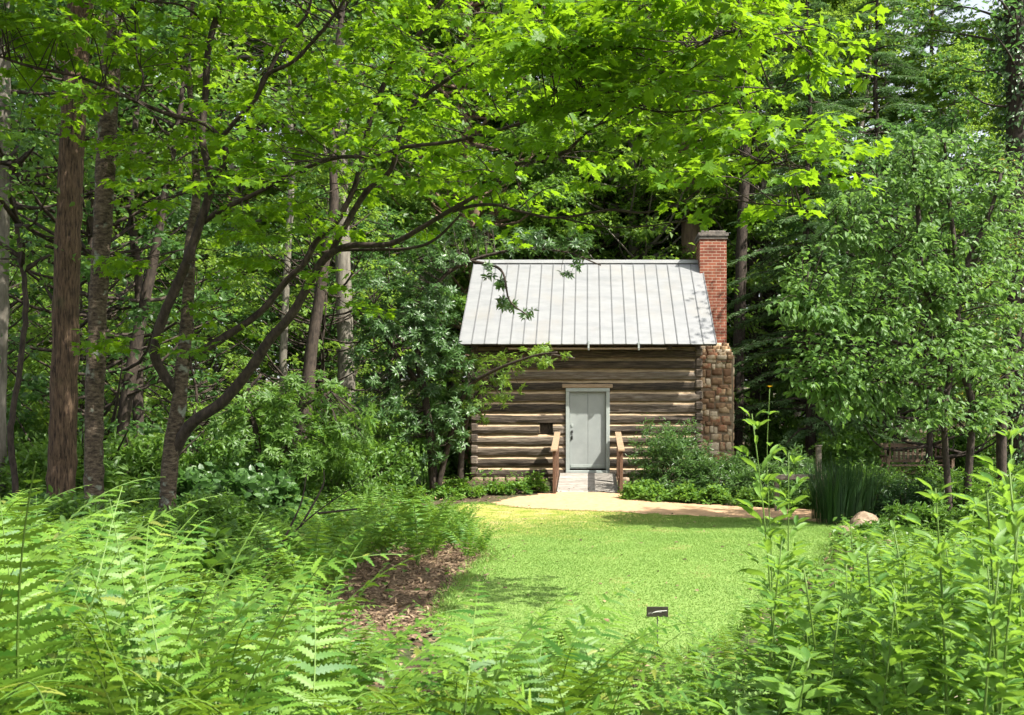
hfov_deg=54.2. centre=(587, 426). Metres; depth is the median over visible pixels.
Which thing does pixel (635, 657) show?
fern
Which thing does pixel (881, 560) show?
fern
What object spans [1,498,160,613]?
fern
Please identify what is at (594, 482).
entry ramp
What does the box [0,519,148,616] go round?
fern
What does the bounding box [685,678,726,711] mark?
leafy herb
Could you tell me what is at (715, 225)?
understory tree
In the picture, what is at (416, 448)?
shrub
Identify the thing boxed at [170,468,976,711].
leaf litter
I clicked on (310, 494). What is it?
shrub
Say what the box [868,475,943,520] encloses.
shrub
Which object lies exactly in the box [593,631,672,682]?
fern
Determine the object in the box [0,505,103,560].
fern
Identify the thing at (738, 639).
leafy herb
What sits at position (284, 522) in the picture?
fern
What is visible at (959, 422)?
understory tree
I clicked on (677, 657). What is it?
fern
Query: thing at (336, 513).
fern
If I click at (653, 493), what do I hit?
bedding plant
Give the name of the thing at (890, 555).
leafy herb
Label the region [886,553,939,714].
leafy herb
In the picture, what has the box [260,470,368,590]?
bare sapling
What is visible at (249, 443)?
shrub
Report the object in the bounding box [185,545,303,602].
fern
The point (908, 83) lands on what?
forest tree
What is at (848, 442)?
shrub
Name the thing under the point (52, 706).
fern
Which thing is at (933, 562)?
leafy herb
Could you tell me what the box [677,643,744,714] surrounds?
leafy herb
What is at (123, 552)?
fern
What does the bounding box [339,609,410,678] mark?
fern
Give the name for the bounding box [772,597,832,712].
leafy herb
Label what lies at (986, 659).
tall herb
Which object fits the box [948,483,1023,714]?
tall herb
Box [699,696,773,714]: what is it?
leafy herb
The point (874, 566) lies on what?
leafy herb
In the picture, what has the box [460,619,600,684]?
fern
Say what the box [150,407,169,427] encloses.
shrub
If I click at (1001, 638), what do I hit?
leafy herb
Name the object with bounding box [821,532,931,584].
fern
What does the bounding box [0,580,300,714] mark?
fern
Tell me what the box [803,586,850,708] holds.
leafy herb
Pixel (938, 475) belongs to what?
shrub
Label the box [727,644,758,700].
leafy herb
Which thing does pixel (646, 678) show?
fern
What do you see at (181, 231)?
forest tree
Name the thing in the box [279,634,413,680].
fern
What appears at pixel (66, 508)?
shrub
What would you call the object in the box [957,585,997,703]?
leafy herb
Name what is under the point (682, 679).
fern
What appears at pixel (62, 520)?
fern
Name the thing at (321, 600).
fern
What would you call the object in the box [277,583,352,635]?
fern
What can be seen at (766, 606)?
fern
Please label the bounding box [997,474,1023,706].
tall herb
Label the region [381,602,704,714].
fern
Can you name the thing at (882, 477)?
shrub
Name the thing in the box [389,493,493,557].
fern
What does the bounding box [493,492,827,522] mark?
path
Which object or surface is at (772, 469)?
shrub
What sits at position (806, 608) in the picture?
leafy herb
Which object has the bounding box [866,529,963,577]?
fern
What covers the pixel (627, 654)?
fern
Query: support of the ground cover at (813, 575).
on the ground at (499, 498)
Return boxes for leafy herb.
[669,686,721,714]
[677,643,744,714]
[679,679,737,714]
[685,677,742,714]
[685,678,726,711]
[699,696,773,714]
[710,663,755,714]
[726,651,758,681]
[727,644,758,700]
[727,671,761,714]
[730,631,763,672]
[739,633,792,708]
[740,646,788,714]
[743,642,828,714]
[750,602,815,697]
[753,645,845,714]
[762,591,804,697]
[765,631,804,709]
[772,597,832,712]
[774,596,838,713]
[783,636,835,713]
[786,595,823,638]
[790,594,819,678]
[791,573,826,673]
[791,585,821,699]
[801,602,861,714]
[801,621,897,713]
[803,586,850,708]
[805,555,849,697]
[806,585,841,652]
[812,566,860,708]
[812,588,874,714]
[815,560,874,703]
[815,572,844,618]
[820,560,883,713]
[838,586,935,714]
[839,580,894,714]
[840,557,883,671]
[841,604,880,685]
[842,563,887,709]
[844,587,886,714]
[857,585,888,714]
[860,589,946,714]
[861,562,963,711]
[869,551,932,714]
[869,552,913,688]
[874,574,914,708]
[876,582,908,688]
[877,554,921,624]
[879,581,920,673]
[880,556,942,713]
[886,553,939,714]
[893,550,959,712]
[897,598,951,710]
[903,558,948,711]
[906,547,928,571]
[913,568,975,713]
[914,564,980,714]
[915,532,977,701]
[915,549,948,646]
[925,546,964,588]
[927,537,971,618]
[928,539,961,592]
[929,560,975,702]
[932,592,965,698]
[939,538,983,661]
[945,545,1019,714]
[952,556,990,698]
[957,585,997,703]
[960,564,1023,713]
[968,570,1023,707]
[987,548,1023,706]
[987,555,1019,714]
[1009,530,1023,677]
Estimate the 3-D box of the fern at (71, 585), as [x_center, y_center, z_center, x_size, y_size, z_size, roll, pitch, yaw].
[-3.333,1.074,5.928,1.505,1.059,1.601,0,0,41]
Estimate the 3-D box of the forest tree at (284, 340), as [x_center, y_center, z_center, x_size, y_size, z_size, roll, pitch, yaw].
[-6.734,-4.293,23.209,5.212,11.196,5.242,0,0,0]
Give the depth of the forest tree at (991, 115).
33.68 m
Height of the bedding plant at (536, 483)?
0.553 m
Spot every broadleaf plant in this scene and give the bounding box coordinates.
[86,538,137,578]
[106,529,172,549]
[121,532,188,568]
[138,537,218,607]
[189,526,234,566]
[190,540,278,607]
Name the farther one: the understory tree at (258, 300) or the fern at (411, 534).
the understory tree at (258, 300)
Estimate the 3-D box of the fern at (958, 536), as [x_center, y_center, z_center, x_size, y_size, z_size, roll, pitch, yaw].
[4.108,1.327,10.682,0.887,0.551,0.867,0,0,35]
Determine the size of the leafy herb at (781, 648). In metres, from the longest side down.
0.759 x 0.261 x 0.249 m
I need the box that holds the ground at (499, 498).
[21,380,1008,714]
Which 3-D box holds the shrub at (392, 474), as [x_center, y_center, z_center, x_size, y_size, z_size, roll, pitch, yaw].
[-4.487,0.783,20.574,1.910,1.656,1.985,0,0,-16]
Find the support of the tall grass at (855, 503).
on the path
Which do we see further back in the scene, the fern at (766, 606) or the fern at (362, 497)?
the fern at (362, 497)
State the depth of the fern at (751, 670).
5.51 m
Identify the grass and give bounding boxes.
[801,455,861,524]
[818,450,879,520]
[828,453,889,512]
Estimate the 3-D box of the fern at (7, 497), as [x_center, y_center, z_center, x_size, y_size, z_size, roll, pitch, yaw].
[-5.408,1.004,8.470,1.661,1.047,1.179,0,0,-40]
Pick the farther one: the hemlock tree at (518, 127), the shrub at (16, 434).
the hemlock tree at (518, 127)
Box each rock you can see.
[835,526,853,536]
[849,511,878,526]
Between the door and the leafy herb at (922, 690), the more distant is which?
the door
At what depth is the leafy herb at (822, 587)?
6.77 m
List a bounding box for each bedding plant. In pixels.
[401,484,435,501]
[428,482,465,499]
[442,476,468,489]
[455,481,488,497]
[481,480,509,494]
[501,478,534,494]
[518,470,550,492]
[618,480,646,499]
[629,478,659,488]
[636,479,673,502]
[667,480,705,503]
[694,483,732,504]
[729,485,766,506]
[763,485,794,508]
[789,488,813,509]
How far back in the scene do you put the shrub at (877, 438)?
26.54 m
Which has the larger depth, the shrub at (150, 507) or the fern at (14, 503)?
the shrub at (150, 507)
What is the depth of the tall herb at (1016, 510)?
3.22 m
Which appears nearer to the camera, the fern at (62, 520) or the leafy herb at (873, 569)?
the leafy herb at (873, 569)
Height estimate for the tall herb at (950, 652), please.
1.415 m
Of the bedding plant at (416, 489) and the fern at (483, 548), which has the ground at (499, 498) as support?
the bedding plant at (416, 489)
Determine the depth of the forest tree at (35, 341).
34.13 m
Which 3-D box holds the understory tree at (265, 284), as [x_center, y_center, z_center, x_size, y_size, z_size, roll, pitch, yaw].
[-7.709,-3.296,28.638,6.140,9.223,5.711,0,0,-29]
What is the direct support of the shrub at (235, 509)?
on the ground at (499, 498)
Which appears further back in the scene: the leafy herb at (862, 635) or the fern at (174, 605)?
the fern at (174, 605)
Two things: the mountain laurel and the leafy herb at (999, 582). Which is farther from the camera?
the mountain laurel
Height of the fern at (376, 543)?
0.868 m
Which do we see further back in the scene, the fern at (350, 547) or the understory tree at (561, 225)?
the understory tree at (561, 225)
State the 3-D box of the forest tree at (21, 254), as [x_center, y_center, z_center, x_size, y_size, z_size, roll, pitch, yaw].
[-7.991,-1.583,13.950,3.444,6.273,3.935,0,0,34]
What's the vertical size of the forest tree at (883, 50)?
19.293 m
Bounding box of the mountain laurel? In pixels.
[449,341,574,478]
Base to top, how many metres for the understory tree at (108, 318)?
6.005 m
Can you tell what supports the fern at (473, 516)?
on the ground at (499, 498)
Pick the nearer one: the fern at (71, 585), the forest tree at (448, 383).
the fern at (71, 585)
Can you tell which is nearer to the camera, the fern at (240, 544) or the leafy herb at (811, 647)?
the leafy herb at (811, 647)
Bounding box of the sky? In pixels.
[14,0,1003,379]
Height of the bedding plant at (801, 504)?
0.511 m
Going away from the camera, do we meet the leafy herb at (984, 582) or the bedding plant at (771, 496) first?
the leafy herb at (984, 582)
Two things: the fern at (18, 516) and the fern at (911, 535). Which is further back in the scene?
the fern at (911, 535)
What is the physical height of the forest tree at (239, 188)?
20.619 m
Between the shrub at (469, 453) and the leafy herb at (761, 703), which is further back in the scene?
the shrub at (469, 453)
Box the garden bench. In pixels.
[879,443,953,473]
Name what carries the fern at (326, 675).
on the ground at (499, 498)
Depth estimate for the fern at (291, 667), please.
3.99 m
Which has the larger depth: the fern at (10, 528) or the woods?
the woods
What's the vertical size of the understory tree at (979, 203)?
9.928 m
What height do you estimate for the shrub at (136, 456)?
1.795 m
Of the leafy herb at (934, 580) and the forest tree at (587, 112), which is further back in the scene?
the forest tree at (587, 112)
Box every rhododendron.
[203,369,388,479]
[333,214,600,494]
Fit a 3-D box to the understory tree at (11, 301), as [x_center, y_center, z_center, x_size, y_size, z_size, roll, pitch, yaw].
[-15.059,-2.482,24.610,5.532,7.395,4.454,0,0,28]
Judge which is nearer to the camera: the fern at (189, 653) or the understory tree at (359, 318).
the fern at (189, 653)
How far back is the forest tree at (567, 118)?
35.84 m
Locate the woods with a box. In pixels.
[7,3,998,425]
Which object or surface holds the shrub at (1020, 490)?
on the ground at (499, 498)
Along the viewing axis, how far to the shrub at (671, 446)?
21.69 m
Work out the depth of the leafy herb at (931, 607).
4.52 m
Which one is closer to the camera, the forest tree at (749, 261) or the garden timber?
the garden timber
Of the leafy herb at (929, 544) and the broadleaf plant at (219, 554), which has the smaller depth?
the leafy herb at (929, 544)
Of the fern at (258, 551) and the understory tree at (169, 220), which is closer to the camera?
the fern at (258, 551)
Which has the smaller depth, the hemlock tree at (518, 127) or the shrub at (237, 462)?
the shrub at (237, 462)
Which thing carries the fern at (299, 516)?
on the ground at (499, 498)
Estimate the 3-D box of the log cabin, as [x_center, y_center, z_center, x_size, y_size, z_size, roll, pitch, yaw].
[0.380,-1.760,26.640,6.860,6.760,6.544,0,0,0]
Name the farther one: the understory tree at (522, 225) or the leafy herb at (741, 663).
the understory tree at (522, 225)
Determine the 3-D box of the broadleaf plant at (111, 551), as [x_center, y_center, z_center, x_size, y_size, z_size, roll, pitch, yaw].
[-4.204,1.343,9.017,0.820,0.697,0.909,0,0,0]
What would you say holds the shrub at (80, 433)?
on the ground at (499, 498)
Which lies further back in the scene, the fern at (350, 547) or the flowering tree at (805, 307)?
the flowering tree at (805, 307)
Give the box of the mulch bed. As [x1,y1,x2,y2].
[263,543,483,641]
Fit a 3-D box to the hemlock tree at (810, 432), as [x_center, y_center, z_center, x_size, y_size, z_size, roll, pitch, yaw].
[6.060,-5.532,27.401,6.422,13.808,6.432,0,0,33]
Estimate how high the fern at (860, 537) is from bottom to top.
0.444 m
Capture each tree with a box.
[0,0,153,492]
[0,0,293,463]
[0,0,892,511]
[0,88,157,498]
[6,228,53,415]
[7,5,127,371]
[7,172,87,452]
[7,193,193,437]
[7,210,86,435]
[8,184,53,402]
[9,239,163,421]
[10,0,252,413]
[12,6,118,408]
[14,235,204,432]
[16,37,216,447]
[41,33,201,390]
[45,0,210,499]
[45,0,311,474]
[82,188,269,427]
[83,0,200,508]
[86,0,335,398]
[90,0,284,418]
[92,0,331,414]
[106,233,273,460]
[149,263,290,425]
[183,0,396,399]
[211,153,416,423]
[212,166,426,450]
[227,0,474,393]
[238,0,447,429]
[247,0,450,403]
[254,0,396,407]
[272,0,437,454]
[296,0,627,467]
[305,205,466,414]
[318,254,449,415]
[377,2,589,373]
[378,1,500,403]
[426,254,510,439]
[435,77,571,397]
[443,136,640,382]
[452,4,670,259]
[475,27,650,248]
[489,175,655,259]
[492,0,788,339]
[502,141,695,259]
[512,6,592,242]
[553,213,640,259]
[570,127,777,439]
[579,139,791,414]
[588,0,792,337]
[618,225,695,259]
[619,18,695,219]
[621,4,724,258]
[640,0,915,452]
[641,1,730,259]
[684,0,805,465]
[686,2,837,440]
[723,0,924,462]
[727,192,896,454]
[727,193,842,450]
[738,1,884,434]
[755,0,968,390]
[755,118,965,448]
[764,0,931,423]
[764,0,974,455]
[765,127,1023,511]
[794,91,1023,479]
[796,174,988,457]
[855,0,990,455]
[881,0,1023,483]
[883,36,1006,420]
[901,251,1008,457]
[918,3,1005,363]
[956,136,1023,480]
[959,124,1006,365]
[972,82,1005,350]
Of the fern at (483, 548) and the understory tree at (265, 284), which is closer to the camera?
the fern at (483, 548)
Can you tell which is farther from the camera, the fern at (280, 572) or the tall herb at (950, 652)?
the fern at (280, 572)
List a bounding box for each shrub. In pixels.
[0,432,139,501]
[0,488,83,505]
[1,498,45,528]
[6,403,79,450]
[6,423,18,484]
[8,427,119,490]
[18,494,83,514]
[19,485,149,538]
[66,502,195,549]
[80,426,202,494]
[103,424,154,475]
[104,483,158,511]
[108,412,165,443]
[124,501,158,516]
[138,462,249,504]
[149,498,243,549]
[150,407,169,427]
[153,435,249,473]
[162,416,221,446]
[178,488,278,549]
[180,486,249,512]
[183,428,207,454]
[189,462,315,533]
[203,436,229,460]
[218,446,329,494]
[219,393,325,465]
[232,382,320,424]
[241,450,328,509]
[297,439,385,514]
[309,433,331,465]
[333,415,392,480]
[333,425,417,501]
[370,396,440,479]
[374,425,420,479]
[387,397,457,477]
[389,421,467,474]
[411,380,472,474]
[624,414,714,491]
[674,447,766,495]
[725,456,801,498]
[742,413,805,471]
[761,442,821,486]
[779,461,825,499]
[809,424,892,477]
[822,417,899,473]
[842,464,917,504]
[845,458,912,497]
[848,515,909,544]
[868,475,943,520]
[878,498,958,537]
[899,474,962,511]
[906,454,984,488]
[916,420,995,474]
[921,493,1003,536]
[927,470,1004,514]
[960,462,1007,481]
[972,470,1021,503]
[973,460,1023,487]
[977,497,1023,532]
[993,476,1023,510]
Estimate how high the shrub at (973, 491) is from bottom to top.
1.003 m
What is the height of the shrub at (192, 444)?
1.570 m
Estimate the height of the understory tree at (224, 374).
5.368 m
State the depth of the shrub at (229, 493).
14.30 m
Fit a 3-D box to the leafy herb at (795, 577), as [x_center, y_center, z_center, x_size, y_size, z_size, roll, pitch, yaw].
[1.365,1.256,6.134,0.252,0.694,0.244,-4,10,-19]
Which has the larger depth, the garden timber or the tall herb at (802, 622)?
the garden timber
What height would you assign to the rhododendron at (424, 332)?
6.301 m
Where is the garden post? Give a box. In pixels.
[815,445,821,501]
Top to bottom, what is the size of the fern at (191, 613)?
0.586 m
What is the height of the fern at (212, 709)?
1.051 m
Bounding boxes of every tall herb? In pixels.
[726,535,810,714]
[733,407,800,711]
[762,445,811,708]
[776,565,854,714]
[830,521,879,713]
[830,544,923,714]
[867,520,948,713]
[887,478,989,714]
[929,559,1023,714]
[933,514,1023,714]
[939,493,997,713]
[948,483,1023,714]
[953,469,1023,712]
[960,417,1023,714]
[965,459,1023,714]
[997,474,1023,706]
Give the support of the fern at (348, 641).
on the ground at (499, 498)
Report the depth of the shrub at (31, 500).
12.70 m
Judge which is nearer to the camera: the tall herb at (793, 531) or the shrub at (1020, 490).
the tall herb at (793, 531)
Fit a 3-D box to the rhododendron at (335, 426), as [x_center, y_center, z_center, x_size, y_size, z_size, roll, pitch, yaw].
[-4.922,0.344,16.423,3.160,2.584,1.888,0,0,0]
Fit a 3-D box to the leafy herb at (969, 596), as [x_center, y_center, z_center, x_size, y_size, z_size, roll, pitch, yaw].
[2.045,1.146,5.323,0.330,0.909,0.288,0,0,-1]
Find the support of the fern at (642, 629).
on the ground at (499, 498)
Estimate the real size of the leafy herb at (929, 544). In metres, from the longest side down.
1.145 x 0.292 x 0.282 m
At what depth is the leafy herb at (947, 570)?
3.95 m
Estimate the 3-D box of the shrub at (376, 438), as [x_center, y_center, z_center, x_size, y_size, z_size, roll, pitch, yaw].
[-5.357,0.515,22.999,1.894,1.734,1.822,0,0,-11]
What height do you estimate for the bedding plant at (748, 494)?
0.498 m
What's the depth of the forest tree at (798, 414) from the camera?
47.37 m
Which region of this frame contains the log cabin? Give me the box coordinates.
[458,231,734,480]
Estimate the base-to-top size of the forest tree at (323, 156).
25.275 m
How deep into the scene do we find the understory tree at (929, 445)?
23.47 m
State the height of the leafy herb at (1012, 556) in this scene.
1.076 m
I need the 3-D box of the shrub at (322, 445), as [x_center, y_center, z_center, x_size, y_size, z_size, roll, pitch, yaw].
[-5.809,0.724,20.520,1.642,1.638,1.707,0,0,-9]
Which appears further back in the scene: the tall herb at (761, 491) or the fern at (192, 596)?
the fern at (192, 596)
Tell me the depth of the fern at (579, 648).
5.61 m
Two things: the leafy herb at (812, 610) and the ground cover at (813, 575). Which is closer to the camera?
the leafy herb at (812, 610)
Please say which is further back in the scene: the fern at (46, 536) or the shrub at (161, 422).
the shrub at (161, 422)
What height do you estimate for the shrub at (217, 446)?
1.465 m
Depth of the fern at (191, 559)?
6.45 m
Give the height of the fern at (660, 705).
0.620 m
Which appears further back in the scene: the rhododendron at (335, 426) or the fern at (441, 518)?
the rhododendron at (335, 426)
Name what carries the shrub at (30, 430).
on the ground at (499, 498)
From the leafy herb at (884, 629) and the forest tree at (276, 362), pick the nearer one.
the leafy herb at (884, 629)
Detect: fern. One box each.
[0,462,198,714]
[0,485,110,557]
[0,489,65,533]
[0,489,69,541]
[0,495,159,554]
[0,495,220,711]
[0,499,103,574]
[0,504,134,711]
[0,505,44,565]
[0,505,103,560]
[0,516,114,552]
[0,516,406,707]
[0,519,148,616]
[0,538,125,714]
[0,558,237,714]
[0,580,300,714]
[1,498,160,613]
[2,488,42,528]
[2,534,193,639]
[2,573,235,709]
[3,477,157,628]
[4,552,431,714]
[6,498,305,714]
[8,509,156,582]
[9,543,289,701]
[13,545,228,596]
[27,518,249,640]
[27,540,204,592]
[34,517,140,652]
[63,538,384,714]
[66,599,290,714]
[75,561,329,714]
[91,535,159,583]
[100,571,536,714]
[128,565,207,622]
[137,591,478,714]
[141,569,267,629]
[154,580,240,665]
[158,570,319,679]
[177,569,250,608]
[181,565,218,597]
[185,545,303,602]
[197,575,343,644]
[201,572,386,667]
[205,569,266,614]
[207,579,713,714]
[214,596,456,713]
[219,522,311,586]
[228,518,262,536]
[228,536,262,555]
[228,540,269,554]
[229,514,407,602]
[230,527,260,545]
[234,501,390,599]
[235,531,267,554]
[236,543,270,556]
[242,519,337,564]
[250,518,325,548]
[252,564,330,608]
[254,523,289,548]
[257,514,374,573]
[258,517,301,538]
[271,560,288,591]
[275,513,295,529]
[275,625,375,672]
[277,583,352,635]
[279,487,405,543]
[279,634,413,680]
[280,493,396,572]
[281,507,322,530]
[285,499,349,533]
[285,579,351,611]
[285,627,527,714]
[291,508,395,576]
[294,519,380,553]
[300,609,557,714]
[302,501,351,530]
[321,500,392,517]
[328,484,431,547]
[328,494,438,561]
[330,493,393,513]
[339,494,437,552]
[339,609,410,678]
[340,489,384,503]
[350,487,465,564]
[358,600,624,714]
[361,630,516,713]
[362,497,477,549]
[367,479,445,527]
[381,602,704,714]
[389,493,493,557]
[389,617,757,714]
[409,491,467,527]
[414,515,462,550]
[422,495,469,518]
[422,505,457,536]
[423,579,725,714]
[424,619,524,672]
[434,602,642,697]
[436,602,506,660]
[440,504,489,547]
[440,519,519,560]
[446,504,477,520]
[447,506,487,530]
[452,514,487,539]
[460,521,500,551]
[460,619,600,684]
[480,584,689,714]
[501,613,733,714]
[507,608,564,654]
[507,618,611,685]
[540,649,684,714]
[574,624,657,673]
[587,699,689,714]
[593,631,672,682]
[599,659,672,714]
[602,686,758,714]
[607,636,648,668]
[614,618,865,714]
[622,646,680,703]
[635,670,729,713]
[637,638,751,696]
[638,643,750,695]
[641,641,723,669]
[643,646,872,714]
[648,670,736,710]
[650,647,683,679]
[670,680,799,713]
[672,617,757,670]
[681,606,759,652]
[712,588,790,640]
[725,630,773,669]
[728,660,811,705]
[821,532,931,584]
[826,528,918,569]
[834,525,888,556]
[837,521,889,548]
[854,533,925,567]
[861,529,922,563]
[862,528,936,560]
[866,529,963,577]
[872,528,986,585]
[881,529,947,553]
[882,526,940,544]
[926,535,987,567]
[933,525,975,551]
[934,520,978,551]
[942,524,1019,560]
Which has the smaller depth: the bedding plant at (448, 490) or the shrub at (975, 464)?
the bedding plant at (448, 490)
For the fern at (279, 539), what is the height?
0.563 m
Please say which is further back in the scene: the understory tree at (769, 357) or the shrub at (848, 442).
the understory tree at (769, 357)
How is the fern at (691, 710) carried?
on the ground at (499, 498)
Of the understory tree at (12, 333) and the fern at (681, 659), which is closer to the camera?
the fern at (681, 659)
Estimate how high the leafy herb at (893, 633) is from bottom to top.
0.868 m
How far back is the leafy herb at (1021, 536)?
4.36 m
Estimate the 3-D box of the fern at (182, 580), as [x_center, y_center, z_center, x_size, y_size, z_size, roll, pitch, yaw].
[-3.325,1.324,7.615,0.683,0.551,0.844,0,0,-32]
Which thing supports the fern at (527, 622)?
on the ground at (499, 498)
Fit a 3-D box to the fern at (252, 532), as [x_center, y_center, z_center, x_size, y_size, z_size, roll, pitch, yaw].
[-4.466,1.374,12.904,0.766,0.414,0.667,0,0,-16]
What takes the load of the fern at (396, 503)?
on the mulch bed
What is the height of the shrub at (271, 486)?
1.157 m
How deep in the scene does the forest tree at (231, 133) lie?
47.66 m
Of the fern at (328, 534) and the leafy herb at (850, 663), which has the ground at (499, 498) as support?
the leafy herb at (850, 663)
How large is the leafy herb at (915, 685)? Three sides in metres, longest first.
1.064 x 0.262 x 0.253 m
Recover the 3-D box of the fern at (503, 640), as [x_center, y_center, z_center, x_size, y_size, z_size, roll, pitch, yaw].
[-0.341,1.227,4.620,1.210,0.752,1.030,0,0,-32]
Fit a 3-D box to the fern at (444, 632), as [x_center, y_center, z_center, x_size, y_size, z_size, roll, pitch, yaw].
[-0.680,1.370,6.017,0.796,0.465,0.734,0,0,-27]
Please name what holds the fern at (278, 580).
on the mulch bed
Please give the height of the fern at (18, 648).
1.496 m
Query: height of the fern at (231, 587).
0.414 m
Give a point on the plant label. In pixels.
(657, 611)
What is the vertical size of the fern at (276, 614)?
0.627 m
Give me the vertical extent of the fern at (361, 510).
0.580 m
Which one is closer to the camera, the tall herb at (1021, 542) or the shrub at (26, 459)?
the tall herb at (1021, 542)
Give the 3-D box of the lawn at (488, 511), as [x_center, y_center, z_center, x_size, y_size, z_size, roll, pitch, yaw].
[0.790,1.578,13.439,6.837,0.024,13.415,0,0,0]
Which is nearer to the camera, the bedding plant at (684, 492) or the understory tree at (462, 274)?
the bedding plant at (684, 492)
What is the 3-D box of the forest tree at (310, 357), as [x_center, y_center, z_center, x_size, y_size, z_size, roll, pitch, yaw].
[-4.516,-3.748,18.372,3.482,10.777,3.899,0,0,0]
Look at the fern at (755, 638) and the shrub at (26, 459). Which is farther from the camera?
the shrub at (26, 459)
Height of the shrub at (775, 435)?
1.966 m
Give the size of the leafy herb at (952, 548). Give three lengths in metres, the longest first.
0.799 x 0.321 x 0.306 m
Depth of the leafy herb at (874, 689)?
3.30 m
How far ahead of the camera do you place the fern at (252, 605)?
4.41 m
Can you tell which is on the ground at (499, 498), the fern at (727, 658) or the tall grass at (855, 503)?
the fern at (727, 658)
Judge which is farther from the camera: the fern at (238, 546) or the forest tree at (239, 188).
the forest tree at (239, 188)
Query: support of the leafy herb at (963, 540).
on the ground at (499, 498)
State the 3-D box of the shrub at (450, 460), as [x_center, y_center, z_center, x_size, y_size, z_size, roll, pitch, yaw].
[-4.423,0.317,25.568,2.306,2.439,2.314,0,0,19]
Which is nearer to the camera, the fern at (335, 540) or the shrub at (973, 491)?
the fern at (335, 540)
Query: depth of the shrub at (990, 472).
19.87 m
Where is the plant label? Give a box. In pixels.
[647,607,667,643]
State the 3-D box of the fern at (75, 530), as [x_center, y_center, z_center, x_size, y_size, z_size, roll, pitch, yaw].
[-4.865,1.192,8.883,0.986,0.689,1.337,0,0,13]
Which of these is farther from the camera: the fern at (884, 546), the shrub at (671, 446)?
the shrub at (671, 446)
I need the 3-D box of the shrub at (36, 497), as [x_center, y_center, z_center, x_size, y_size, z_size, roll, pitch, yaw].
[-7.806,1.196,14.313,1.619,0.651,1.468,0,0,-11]
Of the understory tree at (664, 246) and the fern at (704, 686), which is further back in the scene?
the understory tree at (664, 246)
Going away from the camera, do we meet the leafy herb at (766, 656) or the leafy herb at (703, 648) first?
the leafy herb at (703, 648)
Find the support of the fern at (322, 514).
on the ground at (499, 498)
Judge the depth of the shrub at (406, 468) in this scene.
23.40 m
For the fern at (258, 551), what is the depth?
10.16 m
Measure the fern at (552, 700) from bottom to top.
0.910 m
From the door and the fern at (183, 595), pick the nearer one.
the fern at (183, 595)
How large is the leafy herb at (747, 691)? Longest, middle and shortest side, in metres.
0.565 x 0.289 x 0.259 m
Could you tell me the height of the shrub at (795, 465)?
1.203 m
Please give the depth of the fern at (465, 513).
15.07 m
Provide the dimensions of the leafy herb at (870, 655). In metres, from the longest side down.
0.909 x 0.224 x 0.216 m
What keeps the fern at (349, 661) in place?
on the ground at (499, 498)
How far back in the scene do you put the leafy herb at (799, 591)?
5.31 m
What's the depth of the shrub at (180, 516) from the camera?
11.31 m
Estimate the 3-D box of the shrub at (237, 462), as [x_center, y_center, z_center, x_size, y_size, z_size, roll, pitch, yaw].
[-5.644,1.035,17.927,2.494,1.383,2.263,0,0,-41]
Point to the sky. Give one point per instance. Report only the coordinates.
(979, 3)
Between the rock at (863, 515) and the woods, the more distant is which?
the woods
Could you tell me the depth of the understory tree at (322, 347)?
23.49 m
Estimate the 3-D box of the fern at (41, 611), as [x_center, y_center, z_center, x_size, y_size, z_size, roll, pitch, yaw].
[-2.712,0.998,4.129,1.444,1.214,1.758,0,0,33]
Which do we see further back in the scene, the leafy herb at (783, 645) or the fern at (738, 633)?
the fern at (738, 633)
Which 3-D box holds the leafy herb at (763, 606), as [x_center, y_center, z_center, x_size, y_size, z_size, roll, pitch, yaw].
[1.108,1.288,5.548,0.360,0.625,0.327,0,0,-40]
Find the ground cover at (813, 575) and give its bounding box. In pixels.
[186,457,986,608]
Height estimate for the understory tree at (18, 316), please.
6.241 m
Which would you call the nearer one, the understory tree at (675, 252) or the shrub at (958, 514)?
the shrub at (958, 514)
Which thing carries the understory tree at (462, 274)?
on the ground at (499, 498)
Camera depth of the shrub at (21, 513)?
9.98 m
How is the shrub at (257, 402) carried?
on the ground at (499, 498)
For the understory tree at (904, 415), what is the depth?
32.61 m
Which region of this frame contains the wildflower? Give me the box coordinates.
[752,386,784,693]
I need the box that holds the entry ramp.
[551,432,624,493]
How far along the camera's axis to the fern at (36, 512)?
8.47 m
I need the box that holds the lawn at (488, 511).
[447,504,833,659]
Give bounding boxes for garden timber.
[774,474,825,510]
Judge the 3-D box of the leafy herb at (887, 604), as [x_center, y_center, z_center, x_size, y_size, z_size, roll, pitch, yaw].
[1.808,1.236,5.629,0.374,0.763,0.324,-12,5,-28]
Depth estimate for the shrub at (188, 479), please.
15.34 m
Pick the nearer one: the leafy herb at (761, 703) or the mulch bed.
the leafy herb at (761, 703)
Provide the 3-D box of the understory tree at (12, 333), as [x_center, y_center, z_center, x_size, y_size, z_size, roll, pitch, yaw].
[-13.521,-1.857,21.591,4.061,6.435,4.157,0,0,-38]
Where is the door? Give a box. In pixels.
[570,392,605,468]
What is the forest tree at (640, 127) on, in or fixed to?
on the ground at (499, 498)
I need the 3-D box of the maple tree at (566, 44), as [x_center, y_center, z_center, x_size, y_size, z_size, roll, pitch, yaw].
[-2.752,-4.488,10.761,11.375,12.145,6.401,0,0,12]

